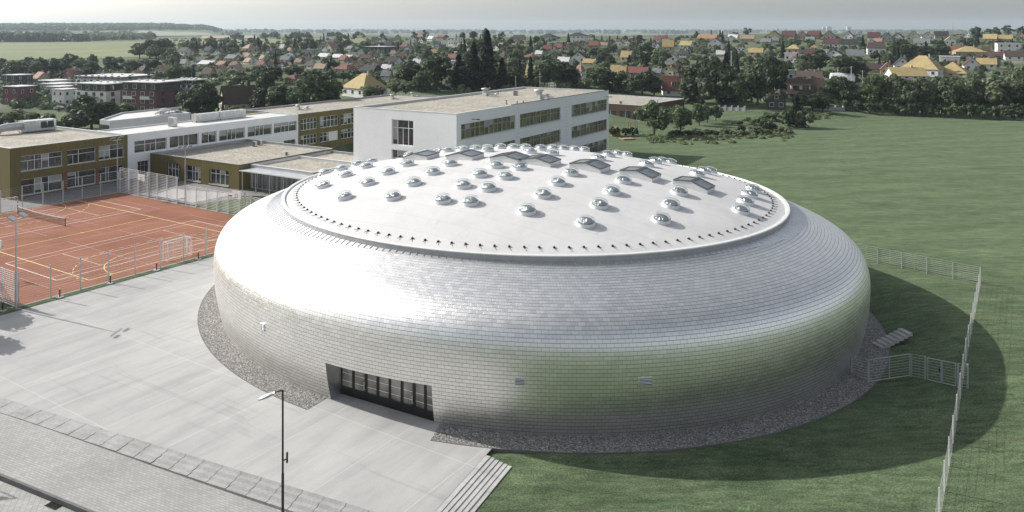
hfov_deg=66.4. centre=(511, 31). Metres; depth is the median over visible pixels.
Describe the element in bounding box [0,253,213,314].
grass verge
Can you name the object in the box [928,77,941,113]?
broadleaf tree
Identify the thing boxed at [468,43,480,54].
broadleaf tree
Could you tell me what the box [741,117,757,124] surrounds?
leafy shrub
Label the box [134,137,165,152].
window
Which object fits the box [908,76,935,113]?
broadleaf tree
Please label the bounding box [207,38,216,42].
broadleaf tree
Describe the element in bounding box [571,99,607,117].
window
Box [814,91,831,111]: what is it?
broadleaf tree
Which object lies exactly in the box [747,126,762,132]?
leafy shrub
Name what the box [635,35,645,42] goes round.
broadleaf tree
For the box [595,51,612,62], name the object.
broadleaf tree
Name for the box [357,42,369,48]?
broadleaf tree
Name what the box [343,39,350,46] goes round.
broadleaf tree
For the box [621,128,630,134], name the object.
leafy shrub
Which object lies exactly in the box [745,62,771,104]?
broadleaf tree
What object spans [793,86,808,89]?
windows
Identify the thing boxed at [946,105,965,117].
leafy shrub
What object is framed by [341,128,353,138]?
window
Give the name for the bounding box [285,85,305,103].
broadleaf tree
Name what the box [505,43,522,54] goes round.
broadleaf tree
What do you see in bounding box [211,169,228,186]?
window
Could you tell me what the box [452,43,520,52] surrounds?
pale slope
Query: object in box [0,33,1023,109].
garden bushes
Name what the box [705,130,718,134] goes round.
leafy shrub
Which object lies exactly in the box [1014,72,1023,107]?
broadleaf tree
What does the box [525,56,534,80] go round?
conifer tree
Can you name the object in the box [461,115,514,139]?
window
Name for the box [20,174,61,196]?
window
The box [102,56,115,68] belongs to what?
broadleaf tree
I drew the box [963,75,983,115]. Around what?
broadleaf tree
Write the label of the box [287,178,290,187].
window
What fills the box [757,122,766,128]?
leafy shrub
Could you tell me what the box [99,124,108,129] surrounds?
window
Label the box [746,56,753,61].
broadleaf tree
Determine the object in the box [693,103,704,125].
broadleaf tree
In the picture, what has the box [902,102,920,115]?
leafy shrub
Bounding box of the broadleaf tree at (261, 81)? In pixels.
[254,70,274,90]
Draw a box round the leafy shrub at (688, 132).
[683,130,692,135]
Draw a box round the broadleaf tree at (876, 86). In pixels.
[861,74,886,111]
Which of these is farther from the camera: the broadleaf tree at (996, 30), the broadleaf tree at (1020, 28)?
the broadleaf tree at (996, 30)
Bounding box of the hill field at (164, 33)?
[137,31,214,35]
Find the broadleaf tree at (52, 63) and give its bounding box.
[46,58,66,71]
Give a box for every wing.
[0,126,127,199]
[150,139,332,189]
[239,155,352,194]
[246,94,439,146]
[302,150,353,161]
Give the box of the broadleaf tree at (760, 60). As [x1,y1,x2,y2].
[752,53,776,74]
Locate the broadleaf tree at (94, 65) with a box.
[83,60,98,73]
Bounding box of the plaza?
[0,256,490,511]
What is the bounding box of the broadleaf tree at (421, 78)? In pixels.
[409,71,432,91]
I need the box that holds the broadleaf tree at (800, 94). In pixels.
[791,91,811,107]
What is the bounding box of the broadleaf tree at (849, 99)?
[845,87,859,106]
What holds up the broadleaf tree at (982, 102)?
on the ground at (936, 186)
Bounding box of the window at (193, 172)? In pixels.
[186,165,200,182]
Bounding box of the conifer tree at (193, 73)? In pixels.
[190,64,195,77]
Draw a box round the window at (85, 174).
[67,169,96,188]
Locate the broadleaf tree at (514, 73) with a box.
[505,66,526,85]
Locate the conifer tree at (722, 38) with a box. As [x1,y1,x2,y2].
[720,31,725,44]
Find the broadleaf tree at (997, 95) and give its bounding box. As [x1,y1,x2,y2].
[977,74,1023,116]
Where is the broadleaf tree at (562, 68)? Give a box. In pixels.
[550,59,571,83]
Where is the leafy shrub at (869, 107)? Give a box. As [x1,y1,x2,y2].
[861,103,875,113]
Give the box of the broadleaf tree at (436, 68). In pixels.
[419,53,452,90]
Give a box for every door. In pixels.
[138,160,147,175]
[353,371,365,400]
[366,374,377,403]
[402,381,413,414]
[414,383,424,417]
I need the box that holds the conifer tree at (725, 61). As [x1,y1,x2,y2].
[715,53,738,103]
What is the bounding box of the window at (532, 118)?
[520,107,559,127]
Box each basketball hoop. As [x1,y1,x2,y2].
[138,174,149,197]
[232,190,245,207]
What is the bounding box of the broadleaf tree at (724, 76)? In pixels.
[694,59,735,104]
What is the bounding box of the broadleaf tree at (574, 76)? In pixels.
[562,65,581,83]
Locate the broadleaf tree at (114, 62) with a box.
[104,57,124,68]
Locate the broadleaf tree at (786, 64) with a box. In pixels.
[778,59,788,68]
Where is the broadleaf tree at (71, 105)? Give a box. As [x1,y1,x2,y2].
[64,99,80,112]
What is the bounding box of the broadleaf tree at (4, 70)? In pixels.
[0,61,26,74]
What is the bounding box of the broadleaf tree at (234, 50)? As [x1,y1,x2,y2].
[230,47,241,53]
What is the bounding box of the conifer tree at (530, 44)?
[529,36,533,52]
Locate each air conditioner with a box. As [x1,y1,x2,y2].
[168,117,176,126]
[252,141,256,146]
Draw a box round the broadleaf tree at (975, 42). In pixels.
[972,39,977,46]
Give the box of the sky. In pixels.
[0,0,1023,30]
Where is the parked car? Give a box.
[56,107,65,111]
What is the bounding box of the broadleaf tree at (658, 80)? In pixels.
[644,77,663,95]
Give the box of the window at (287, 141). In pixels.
[284,139,294,143]
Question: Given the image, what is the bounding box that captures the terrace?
[156,189,231,202]
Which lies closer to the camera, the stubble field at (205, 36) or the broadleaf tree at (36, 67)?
the broadleaf tree at (36, 67)
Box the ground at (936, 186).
[0,28,1023,511]
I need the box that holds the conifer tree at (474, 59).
[464,42,484,89]
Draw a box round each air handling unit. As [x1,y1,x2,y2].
[0,118,56,133]
[191,112,219,121]
[215,109,246,119]
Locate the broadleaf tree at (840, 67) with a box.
[830,54,866,77]
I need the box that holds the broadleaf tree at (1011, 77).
[1005,65,1023,104]
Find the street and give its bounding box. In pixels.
[0,481,74,511]
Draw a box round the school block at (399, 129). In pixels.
[354,87,611,161]
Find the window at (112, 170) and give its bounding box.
[99,165,122,182]
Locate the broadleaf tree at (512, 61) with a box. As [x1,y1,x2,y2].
[508,57,524,67]
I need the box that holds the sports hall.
[213,149,870,434]
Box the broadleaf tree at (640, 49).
[635,43,654,62]
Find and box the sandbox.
[619,137,634,139]
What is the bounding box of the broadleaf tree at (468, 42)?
[466,38,476,44]
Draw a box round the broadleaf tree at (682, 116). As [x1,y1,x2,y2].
[670,105,694,129]
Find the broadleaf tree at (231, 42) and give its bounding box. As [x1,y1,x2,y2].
[226,40,238,48]
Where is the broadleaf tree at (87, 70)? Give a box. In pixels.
[76,66,94,74]
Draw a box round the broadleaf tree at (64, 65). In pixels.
[56,53,84,69]
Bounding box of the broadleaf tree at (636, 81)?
[627,70,661,95]
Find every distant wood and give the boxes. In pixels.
[0,22,242,34]
[223,28,1017,33]
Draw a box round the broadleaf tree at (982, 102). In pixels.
[978,83,991,108]
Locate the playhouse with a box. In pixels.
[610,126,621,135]
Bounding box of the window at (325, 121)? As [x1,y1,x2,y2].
[320,115,337,127]
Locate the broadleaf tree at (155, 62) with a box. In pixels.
[142,58,161,67]
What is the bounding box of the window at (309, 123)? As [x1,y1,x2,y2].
[301,117,315,130]
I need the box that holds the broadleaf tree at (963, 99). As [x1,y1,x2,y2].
[952,79,977,114]
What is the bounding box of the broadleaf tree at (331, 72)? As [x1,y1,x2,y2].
[325,69,335,80]
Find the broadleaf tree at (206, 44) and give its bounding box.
[202,42,211,47]
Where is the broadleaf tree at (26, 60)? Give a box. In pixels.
[18,57,42,72]
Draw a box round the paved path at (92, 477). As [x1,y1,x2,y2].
[0,413,284,511]
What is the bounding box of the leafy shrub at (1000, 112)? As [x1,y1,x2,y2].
[993,105,1011,119]
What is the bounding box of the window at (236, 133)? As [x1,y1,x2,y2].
[219,127,243,140]
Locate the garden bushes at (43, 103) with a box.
[0,34,1023,109]
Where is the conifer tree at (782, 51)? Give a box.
[779,41,784,57]
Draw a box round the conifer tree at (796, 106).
[790,96,809,126]
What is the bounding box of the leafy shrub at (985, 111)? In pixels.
[978,105,994,118]
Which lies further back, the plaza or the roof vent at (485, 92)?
the roof vent at (485, 92)
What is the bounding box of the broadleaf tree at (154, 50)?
[145,44,167,58]
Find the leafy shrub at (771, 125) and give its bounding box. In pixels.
[764,121,775,129]
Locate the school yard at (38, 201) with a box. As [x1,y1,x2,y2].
[1,176,270,212]
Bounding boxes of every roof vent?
[295,104,304,109]
[481,88,496,95]
[534,89,553,98]
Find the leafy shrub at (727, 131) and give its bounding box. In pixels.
[718,128,733,133]
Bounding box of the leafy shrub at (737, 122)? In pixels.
[731,121,742,125]
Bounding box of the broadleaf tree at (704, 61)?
[696,56,720,78]
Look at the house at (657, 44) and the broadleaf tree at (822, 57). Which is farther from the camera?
the house at (657, 44)
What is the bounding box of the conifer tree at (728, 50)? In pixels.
[726,41,731,59]
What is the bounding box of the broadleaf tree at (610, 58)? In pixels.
[605,55,615,63]
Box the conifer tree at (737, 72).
[735,63,739,74]
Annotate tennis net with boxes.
[17,206,65,225]
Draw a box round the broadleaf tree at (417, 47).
[413,43,421,50]
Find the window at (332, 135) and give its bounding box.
[320,130,337,141]
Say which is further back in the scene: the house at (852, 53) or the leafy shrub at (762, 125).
the house at (852, 53)
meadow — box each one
[0,41,148,59]
[169,38,370,44]
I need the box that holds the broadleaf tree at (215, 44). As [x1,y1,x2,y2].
[213,41,217,48]
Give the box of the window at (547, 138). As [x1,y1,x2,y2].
[520,130,559,147]
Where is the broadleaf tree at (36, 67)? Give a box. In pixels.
[28,61,43,73]
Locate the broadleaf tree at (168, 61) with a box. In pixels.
[166,57,177,64]
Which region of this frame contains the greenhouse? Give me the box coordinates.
[829,73,854,80]
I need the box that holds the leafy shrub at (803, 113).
[794,108,814,127]
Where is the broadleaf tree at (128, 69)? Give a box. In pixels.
[124,65,132,70]
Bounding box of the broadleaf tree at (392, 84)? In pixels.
[386,78,404,93]
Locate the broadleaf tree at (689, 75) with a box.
[680,64,705,103]
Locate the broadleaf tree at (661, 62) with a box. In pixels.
[657,57,664,67]
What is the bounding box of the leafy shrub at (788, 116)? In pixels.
[782,108,794,126]
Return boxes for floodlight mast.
[7,212,28,308]
[110,136,122,191]
[177,144,192,184]
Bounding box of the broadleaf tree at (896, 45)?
[888,40,900,51]
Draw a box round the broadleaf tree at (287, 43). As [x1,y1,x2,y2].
[283,37,291,46]
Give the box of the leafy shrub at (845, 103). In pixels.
[837,100,849,108]
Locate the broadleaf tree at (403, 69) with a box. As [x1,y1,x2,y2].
[391,60,425,80]
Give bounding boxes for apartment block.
[73,80,122,103]
[75,73,156,84]
[120,79,183,110]
[169,77,208,99]
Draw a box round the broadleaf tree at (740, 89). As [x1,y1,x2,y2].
[719,73,757,106]
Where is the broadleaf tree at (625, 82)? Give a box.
[620,78,633,94]
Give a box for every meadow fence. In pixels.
[850,355,868,382]
[855,243,980,283]
[910,354,925,379]
[935,270,980,511]
[957,363,968,388]
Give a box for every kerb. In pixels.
[0,192,232,306]
[0,473,94,511]
[197,284,889,453]
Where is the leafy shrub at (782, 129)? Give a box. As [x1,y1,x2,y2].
[771,126,787,131]
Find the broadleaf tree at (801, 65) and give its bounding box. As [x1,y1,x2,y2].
[795,60,806,70]
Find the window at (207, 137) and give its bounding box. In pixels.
[202,131,215,143]
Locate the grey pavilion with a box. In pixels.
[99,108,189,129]
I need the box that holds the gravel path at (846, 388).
[198,285,888,451]
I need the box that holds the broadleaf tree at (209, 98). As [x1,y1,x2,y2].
[192,82,223,112]
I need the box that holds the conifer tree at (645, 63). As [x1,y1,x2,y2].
[643,54,648,66]
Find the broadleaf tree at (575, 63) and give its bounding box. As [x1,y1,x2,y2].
[572,60,578,67]
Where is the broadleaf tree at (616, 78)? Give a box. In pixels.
[604,70,627,86]
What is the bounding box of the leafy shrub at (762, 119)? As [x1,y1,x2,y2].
[756,116,774,123]
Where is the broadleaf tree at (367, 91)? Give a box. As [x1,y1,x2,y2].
[359,85,374,96]
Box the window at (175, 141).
[170,133,197,147]
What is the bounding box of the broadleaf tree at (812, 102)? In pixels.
[801,94,820,110]
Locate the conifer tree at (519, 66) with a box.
[518,59,523,79]
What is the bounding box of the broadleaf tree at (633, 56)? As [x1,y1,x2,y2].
[630,48,638,61]
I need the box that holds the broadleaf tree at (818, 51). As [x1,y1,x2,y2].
[813,49,827,55]
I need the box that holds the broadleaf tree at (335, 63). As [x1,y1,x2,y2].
[326,60,339,66]
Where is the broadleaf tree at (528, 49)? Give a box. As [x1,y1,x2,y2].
[522,46,532,53]
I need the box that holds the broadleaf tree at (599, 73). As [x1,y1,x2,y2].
[583,65,612,85]
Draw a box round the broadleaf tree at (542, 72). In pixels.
[532,59,558,85]
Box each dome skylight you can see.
[315,180,329,189]
[318,168,330,175]
[334,164,347,171]
[335,190,352,200]
[338,169,352,178]
[351,160,363,166]
[359,161,372,169]
[359,177,375,186]
[365,157,377,162]
[380,166,394,175]
[384,190,400,201]
[400,159,413,166]
[403,151,414,155]
[405,176,420,186]
[424,166,439,175]
[433,147,443,152]
[434,193,450,204]
[441,146,453,152]
[442,158,457,166]
[454,178,470,188]
[456,145,467,150]
[461,195,478,206]
[469,144,480,149]
[471,168,486,177]
[479,181,495,191]
[481,145,494,151]
[488,160,502,168]
[494,143,506,148]
[497,170,512,179]
[507,143,518,148]
[512,162,526,170]
[518,203,535,215]
[519,143,530,148]
[523,147,536,153]
[534,144,547,150]
[534,187,551,198]
[545,148,558,155]
[546,144,558,149]
[549,176,565,185]
[557,145,567,149]
[563,167,578,176]
[568,145,579,150]
[576,214,594,228]
[578,146,589,151]
[590,197,607,209]
[591,153,605,160]
[602,150,614,156]
[603,184,620,195]
[612,149,620,155]
[615,174,631,183]
[621,151,632,156]
[639,159,653,166]
[648,156,661,163]
[652,212,670,224]
[658,156,667,162]
[662,197,679,209]
[666,158,676,164]
[671,185,687,196]
[690,168,704,176]
[697,166,710,173]
[704,166,717,173]
[732,203,749,214]
[737,195,753,205]
[741,188,757,198]
[746,183,761,192]
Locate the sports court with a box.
[0,193,233,305]
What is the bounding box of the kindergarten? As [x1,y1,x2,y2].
[609,94,683,120]
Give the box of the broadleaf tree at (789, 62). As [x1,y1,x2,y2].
[785,60,794,69]
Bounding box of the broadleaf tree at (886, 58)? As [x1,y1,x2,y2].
[880,54,895,65]
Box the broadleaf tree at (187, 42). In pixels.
[181,39,189,47]
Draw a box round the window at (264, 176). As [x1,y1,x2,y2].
[263,174,266,189]
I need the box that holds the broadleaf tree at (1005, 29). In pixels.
[1000,25,1016,34]
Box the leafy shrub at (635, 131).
[629,127,638,135]
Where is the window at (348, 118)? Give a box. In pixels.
[341,113,353,124]
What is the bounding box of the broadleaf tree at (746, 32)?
[743,28,751,34]
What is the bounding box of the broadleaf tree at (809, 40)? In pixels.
[802,38,814,43]
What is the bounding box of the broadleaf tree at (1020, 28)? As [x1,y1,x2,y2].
[1016,26,1023,33]
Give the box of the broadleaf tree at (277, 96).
[264,84,291,106]
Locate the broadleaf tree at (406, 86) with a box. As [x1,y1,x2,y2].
[397,80,416,93]
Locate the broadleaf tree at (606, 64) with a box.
[593,61,615,68]
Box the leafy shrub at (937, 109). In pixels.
[934,106,946,116]
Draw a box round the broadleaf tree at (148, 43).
[138,39,161,58]
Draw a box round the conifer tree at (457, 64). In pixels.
[445,54,467,89]
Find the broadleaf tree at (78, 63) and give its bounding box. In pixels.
[69,59,88,67]
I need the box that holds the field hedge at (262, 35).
[230,31,362,38]
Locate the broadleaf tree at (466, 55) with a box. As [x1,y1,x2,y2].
[462,52,470,60]
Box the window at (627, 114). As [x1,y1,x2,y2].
[620,111,630,118]
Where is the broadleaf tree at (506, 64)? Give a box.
[495,62,509,73]
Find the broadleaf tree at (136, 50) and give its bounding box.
[128,42,145,58]
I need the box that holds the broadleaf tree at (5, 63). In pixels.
[3,60,25,66]
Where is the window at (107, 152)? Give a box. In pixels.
[99,143,122,160]
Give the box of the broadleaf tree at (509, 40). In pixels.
[507,38,514,43]
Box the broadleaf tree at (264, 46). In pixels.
[261,43,266,50]
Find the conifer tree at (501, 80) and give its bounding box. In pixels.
[494,58,509,88]
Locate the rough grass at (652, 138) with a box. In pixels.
[646,111,835,144]
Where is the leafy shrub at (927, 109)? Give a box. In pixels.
[919,103,934,115]
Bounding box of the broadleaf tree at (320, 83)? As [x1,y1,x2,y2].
[286,69,343,103]
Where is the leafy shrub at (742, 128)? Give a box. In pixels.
[737,125,745,130]
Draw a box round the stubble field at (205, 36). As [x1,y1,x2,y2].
[201,35,259,37]
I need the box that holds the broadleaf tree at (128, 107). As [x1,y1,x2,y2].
[116,103,139,111]
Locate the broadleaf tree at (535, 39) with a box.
[532,35,539,42]
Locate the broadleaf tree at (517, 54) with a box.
[508,49,524,61]
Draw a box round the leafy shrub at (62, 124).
[56,117,79,127]
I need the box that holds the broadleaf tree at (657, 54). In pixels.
[644,48,672,64]
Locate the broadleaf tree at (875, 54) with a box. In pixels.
[870,51,881,60]
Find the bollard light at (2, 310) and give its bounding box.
[0,302,7,311]
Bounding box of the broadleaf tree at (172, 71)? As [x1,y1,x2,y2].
[163,64,183,78]
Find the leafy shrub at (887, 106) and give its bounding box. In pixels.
[874,100,893,114]
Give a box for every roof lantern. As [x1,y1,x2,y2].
[402,150,439,160]
[445,149,483,160]
[489,151,529,163]
[520,154,560,166]
[569,159,610,172]
[619,166,661,181]
[673,176,715,193]
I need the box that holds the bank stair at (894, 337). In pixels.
[871,328,912,348]
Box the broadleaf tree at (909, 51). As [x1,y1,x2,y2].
[899,44,918,59]
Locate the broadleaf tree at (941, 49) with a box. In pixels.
[933,43,951,55]
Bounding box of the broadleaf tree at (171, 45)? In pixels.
[164,38,173,47]
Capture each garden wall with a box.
[718,105,745,110]
[811,105,844,110]
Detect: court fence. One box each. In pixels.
[0,172,118,212]
[0,267,14,305]
[18,222,227,305]
[119,168,177,203]
[185,185,261,214]
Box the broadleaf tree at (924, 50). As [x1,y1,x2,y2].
[916,45,934,55]
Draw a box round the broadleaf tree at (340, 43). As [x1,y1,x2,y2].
[337,41,344,48]
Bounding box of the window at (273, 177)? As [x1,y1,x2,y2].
[272,176,275,190]
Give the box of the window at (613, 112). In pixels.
[609,110,615,114]
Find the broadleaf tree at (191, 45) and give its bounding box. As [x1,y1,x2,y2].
[188,41,195,49]
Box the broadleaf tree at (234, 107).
[222,105,241,110]
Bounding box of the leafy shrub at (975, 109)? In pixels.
[961,103,981,118]
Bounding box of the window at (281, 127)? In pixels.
[274,121,295,133]
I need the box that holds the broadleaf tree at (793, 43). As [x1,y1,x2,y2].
[787,39,801,45]
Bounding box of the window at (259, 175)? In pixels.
[258,174,261,188]
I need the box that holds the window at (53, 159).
[21,151,61,171]
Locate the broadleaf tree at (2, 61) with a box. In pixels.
[0,58,8,71]
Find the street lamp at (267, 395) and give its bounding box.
[258,390,287,511]
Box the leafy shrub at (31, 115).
[19,112,57,120]
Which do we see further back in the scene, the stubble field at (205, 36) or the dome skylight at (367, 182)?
the stubble field at (205, 36)
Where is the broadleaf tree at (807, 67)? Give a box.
[800,59,809,69]
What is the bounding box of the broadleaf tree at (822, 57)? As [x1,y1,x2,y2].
[813,52,829,70]
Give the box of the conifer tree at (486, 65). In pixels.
[475,29,499,88]
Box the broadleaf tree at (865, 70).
[858,62,869,77]
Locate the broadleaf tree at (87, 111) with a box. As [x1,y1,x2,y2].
[60,94,117,129]
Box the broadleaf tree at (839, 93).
[817,76,856,102]
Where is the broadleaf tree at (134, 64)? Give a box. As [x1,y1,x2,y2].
[117,59,142,68]
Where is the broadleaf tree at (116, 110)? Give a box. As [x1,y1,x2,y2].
[101,105,125,114]
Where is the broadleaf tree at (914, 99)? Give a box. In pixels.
[899,85,925,106]
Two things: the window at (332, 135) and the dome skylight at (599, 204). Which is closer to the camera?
the dome skylight at (599, 204)
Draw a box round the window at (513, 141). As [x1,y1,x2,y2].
[490,140,514,148]
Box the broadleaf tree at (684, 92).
[678,77,692,102]
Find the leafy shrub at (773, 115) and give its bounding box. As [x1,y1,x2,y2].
[762,112,781,120]
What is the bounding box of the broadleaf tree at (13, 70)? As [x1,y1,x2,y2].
[7,64,25,73]
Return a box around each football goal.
[0,196,17,211]
[163,236,191,260]
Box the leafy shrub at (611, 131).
[609,126,619,134]
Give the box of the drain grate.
[44,501,61,509]
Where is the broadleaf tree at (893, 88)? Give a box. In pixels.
[882,73,912,112]
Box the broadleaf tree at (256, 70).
[248,64,268,79]
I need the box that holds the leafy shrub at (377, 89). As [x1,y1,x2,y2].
[372,85,385,95]
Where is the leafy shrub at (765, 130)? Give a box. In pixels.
[761,129,772,134]
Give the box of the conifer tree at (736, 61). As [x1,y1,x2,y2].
[733,49,739,68]
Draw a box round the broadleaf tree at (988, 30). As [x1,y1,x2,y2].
[981,28,992,33]
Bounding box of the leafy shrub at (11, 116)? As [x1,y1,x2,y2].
[0,108,27,124]
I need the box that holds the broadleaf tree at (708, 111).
[702,103,715,122]
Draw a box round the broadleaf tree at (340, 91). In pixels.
[318,88,343,99]
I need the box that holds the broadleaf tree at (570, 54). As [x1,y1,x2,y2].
[567,50,574,56]
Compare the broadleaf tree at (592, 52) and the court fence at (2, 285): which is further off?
the broadleaf tree at (592, 52)
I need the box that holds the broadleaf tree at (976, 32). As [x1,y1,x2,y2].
[969,26,981,38]
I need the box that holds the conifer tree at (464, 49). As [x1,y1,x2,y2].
[460,39,467,57]
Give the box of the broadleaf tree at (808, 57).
[794,53,818,70]
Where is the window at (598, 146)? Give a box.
[579,139,605,152]
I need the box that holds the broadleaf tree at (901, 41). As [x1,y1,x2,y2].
[892,39,910,51]
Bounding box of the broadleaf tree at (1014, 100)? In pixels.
[1003,90,1023,115]
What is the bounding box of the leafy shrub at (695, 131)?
[690,128,705,134]
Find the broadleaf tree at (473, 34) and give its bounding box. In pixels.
[469,31,477,38]
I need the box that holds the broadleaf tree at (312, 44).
[308,40,316,48]
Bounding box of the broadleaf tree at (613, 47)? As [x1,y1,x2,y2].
[608,44,617,52]
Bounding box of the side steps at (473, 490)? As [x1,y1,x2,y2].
[435,455,511,511]
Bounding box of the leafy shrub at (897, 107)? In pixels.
[891,103,906,114]
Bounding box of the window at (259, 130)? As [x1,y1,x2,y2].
[248,124,270,136]
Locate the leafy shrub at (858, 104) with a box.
[846,100,865,111]
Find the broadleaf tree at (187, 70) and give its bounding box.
[181,66,191,76]
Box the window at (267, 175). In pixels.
[267,175,270,189]
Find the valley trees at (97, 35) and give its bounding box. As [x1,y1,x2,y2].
[0,29,156,40]
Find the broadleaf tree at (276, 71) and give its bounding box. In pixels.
[260,64,282,79]
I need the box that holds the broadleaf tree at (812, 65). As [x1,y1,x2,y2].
[809,60,818,69]
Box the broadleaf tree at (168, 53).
[160,48,179,59]
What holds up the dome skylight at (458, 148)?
on the sports hall
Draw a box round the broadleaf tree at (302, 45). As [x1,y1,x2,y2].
[298,41,308,48]
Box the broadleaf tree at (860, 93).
[852,82,870,102]
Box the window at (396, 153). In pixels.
[393,149,407,158]
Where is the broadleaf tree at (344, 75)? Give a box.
[337,71,353,81]
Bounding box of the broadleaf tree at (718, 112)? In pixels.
[710,105,723,120]
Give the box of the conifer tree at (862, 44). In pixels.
[859,35,865,48]
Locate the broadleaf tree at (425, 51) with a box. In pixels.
[421,47,431,58]
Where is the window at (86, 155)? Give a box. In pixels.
[67,147,94,165]
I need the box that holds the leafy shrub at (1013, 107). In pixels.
[1007,103,1023,119]
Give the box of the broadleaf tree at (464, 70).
[450,59,481,83]
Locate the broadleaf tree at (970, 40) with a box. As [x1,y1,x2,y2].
[967,37,978,42]
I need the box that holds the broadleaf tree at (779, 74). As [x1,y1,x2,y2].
[760,55,788,92]
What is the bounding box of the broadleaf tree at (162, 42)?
[152,38,170,57]
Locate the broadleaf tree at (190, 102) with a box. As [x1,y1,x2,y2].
[175,83,200,113]
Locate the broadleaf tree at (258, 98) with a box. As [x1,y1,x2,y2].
[249,87,267,107]
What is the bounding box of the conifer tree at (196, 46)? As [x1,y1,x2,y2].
[194,39,198,52]
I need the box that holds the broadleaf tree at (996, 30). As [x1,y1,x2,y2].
[991,27,1001,34]
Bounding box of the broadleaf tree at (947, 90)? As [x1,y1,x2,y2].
[934,75,963,115]
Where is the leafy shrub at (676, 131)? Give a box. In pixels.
[668,130,682,134]
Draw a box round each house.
[1,85,37,104]
[2,74,33,84]
[33,70,50,79]
[38,79,73,82]
[39,82,74,87]
[44,85,72,92]
[50,88,76,104]
[62,67,82,78]
[95,70,108,73]
[129,68,143,73]
[139,64,150,73]
[153,63,168,72]
[177,46,191,54]
[180,58,190,65]
[192,55,201,61]
[197,59,216,66]
[200,65,215,77]
[203,45,214,53]
[213,48,225,53]
[214,64,227,72]
[215,59,227,65]
[219,82,257,109]
[224,53,239,60]
[226,63,246,71]
[228,60,241,66]
[241,51,253,57]
[242,43,257,52]
[243,56,255,63]
[256,59,267,65]
[265,48,274,53]
[266,59,273,66]
[279,54,292,61]
[280,60,288,67]
[284,73,299,83]
[294,57,302,63]
[301,49,320,54]
[303,55,314,63]
[303,60,315,68]
[312,61,327,71]
[318,52,331,58]
[322,47,329,52]
[323,41,337,51]
[332,53,343,59]
[332,62,358,73]
[337,54,349,61]
[342,71,388,97]
[346,45,355,50]
[349,55,357,61]
[351,59,365,67]
[356,49,363,54]
[358,63,383,72]
[361,53,373,60]
[362,46,396,52]
[368,58,382,65]
[371,36,378,42]
[380,36,388,41]
[380,68,392,78]
[381,62,393,70]
[384,40,394,45]
[384,55,402,63]
[390,49,396,54]
[394,51,407,57]
[399,42,413,49]
[404,45,412,50]
[408,36,418,41]
[413,57,422,64]
[418,36,426,42]
[427,35,435,40]
[433,41,441,47]
[436,34,448,38]
[441,39,447,45]
[447,38,462,42]
[448,40,456,45]
[448,53,456,59]
[493,44,501,49]
[499,52,506,60]
[512,34,525,39]
[524,52,537,59]
[524,62,535,77]
[535,49,543,55]
[539,33,557,39]
[543,44,552,51]
[554,42,562,49]
[557,55,571,64]
[563,42,571,49]
[567,31,588,42]
[570,50,587,61]
[576,63,585,78]
[580,42,588,48]
[582,57,595,65]
[589,40,600,47]
[600,41,608,47]
[610,63,627,74]
[613,49,618,56]
[614,38,623,45]
[620,49,632,60]
[623,38,631,45]
[628,65,649,76]
[652,66,661,75]
[653,34,660,41]
[653,41,661,47]
[661,65,677,75]
[661,73,683,95]
[662,38,674,51]
[665,50,678,61]
[674,58,683,66]
[678,48,689,56]
[679,40,693,47]
[696,33,719,40]
[707,36,724,48]
[716,49,724,56]
[725,34,734,40]
[728,33,738,40]
[737,43,745,50]
[740,34,754,41]
[748,47,763,55]
[760,37,772,44]
[765,89,786,109]
[766,30,780,37]
[772,36,779,42]
[779,76,824,98]
[781,30,796,38]
[784,53,796,60]
[786,43,801,53]
[787,70,795,77]
[790,54,797,61]
[795,69,824,78]
[797,30,806,38]
[803,48,819,55]
[806,30,821,38]
[823,30,835,38]
[823,37,839,47]
[826,48,843,57]
[840,38,858,47]
[844,30,853,38]
[845,48,864,58]
[855,31,864,39]
[866,41,886,54]
[866,61,881,72]
[867,31,880,40]
[874,37,883,41]
[880,60,891,73]
[881,31,891,40]
[883,65,928,79]
[892,32,904,40]
[892,55,907,66]
[902,54,944,77]
[906,30,920,40]
[913,37,929,45]
[921,31,934,39]
[934,30,948,38]
[939,56,960,61]
[943,60,971,77]
[944,35,955,44]
[949,45,964,53]
[951,45,985,57]
[955,29,962,35]
[961,56,981,70]
[976,56,996,68]
[981,45,989,50]
[982,33,997,40]
[986,50,1002,58]
[995,43,1021,51]
[996,57,1000,68]
[998,34,1012,41]
[1003,49,1023,60]
[1015,30,1023,38]
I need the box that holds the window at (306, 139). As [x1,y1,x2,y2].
[301,134,315,144]
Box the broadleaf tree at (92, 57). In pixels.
[86,54,98,62]
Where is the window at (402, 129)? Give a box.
[393,119,412,145]
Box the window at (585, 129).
[572,119,605,138]
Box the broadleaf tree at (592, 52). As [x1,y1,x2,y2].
[588,50,598,55]
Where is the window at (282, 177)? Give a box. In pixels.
[282,177,285,189]
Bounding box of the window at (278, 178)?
[277,176,280,190]
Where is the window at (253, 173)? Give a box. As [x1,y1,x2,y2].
[253,173,256,187]
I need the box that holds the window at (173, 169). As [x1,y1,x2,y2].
[167,163,179,177]
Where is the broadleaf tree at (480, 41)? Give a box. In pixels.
[476,38,483,45]
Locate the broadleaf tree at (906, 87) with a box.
[891,81,920,113]
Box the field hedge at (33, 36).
[0,31,90,41]
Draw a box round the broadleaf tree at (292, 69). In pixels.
[282,64,305,74]
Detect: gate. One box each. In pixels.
[869,354,909,381]
[927,357,940,382]
[941,360,955,385]
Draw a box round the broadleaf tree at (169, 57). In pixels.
[161,54,179,63]
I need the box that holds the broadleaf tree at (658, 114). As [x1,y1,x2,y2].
[632,100,672,134]
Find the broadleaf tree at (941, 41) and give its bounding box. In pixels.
[935,40,946,45]
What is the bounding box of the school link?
[97,112,297,178]
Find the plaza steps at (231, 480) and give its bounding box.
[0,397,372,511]
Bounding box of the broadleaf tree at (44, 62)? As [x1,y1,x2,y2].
[28,57,50,72]

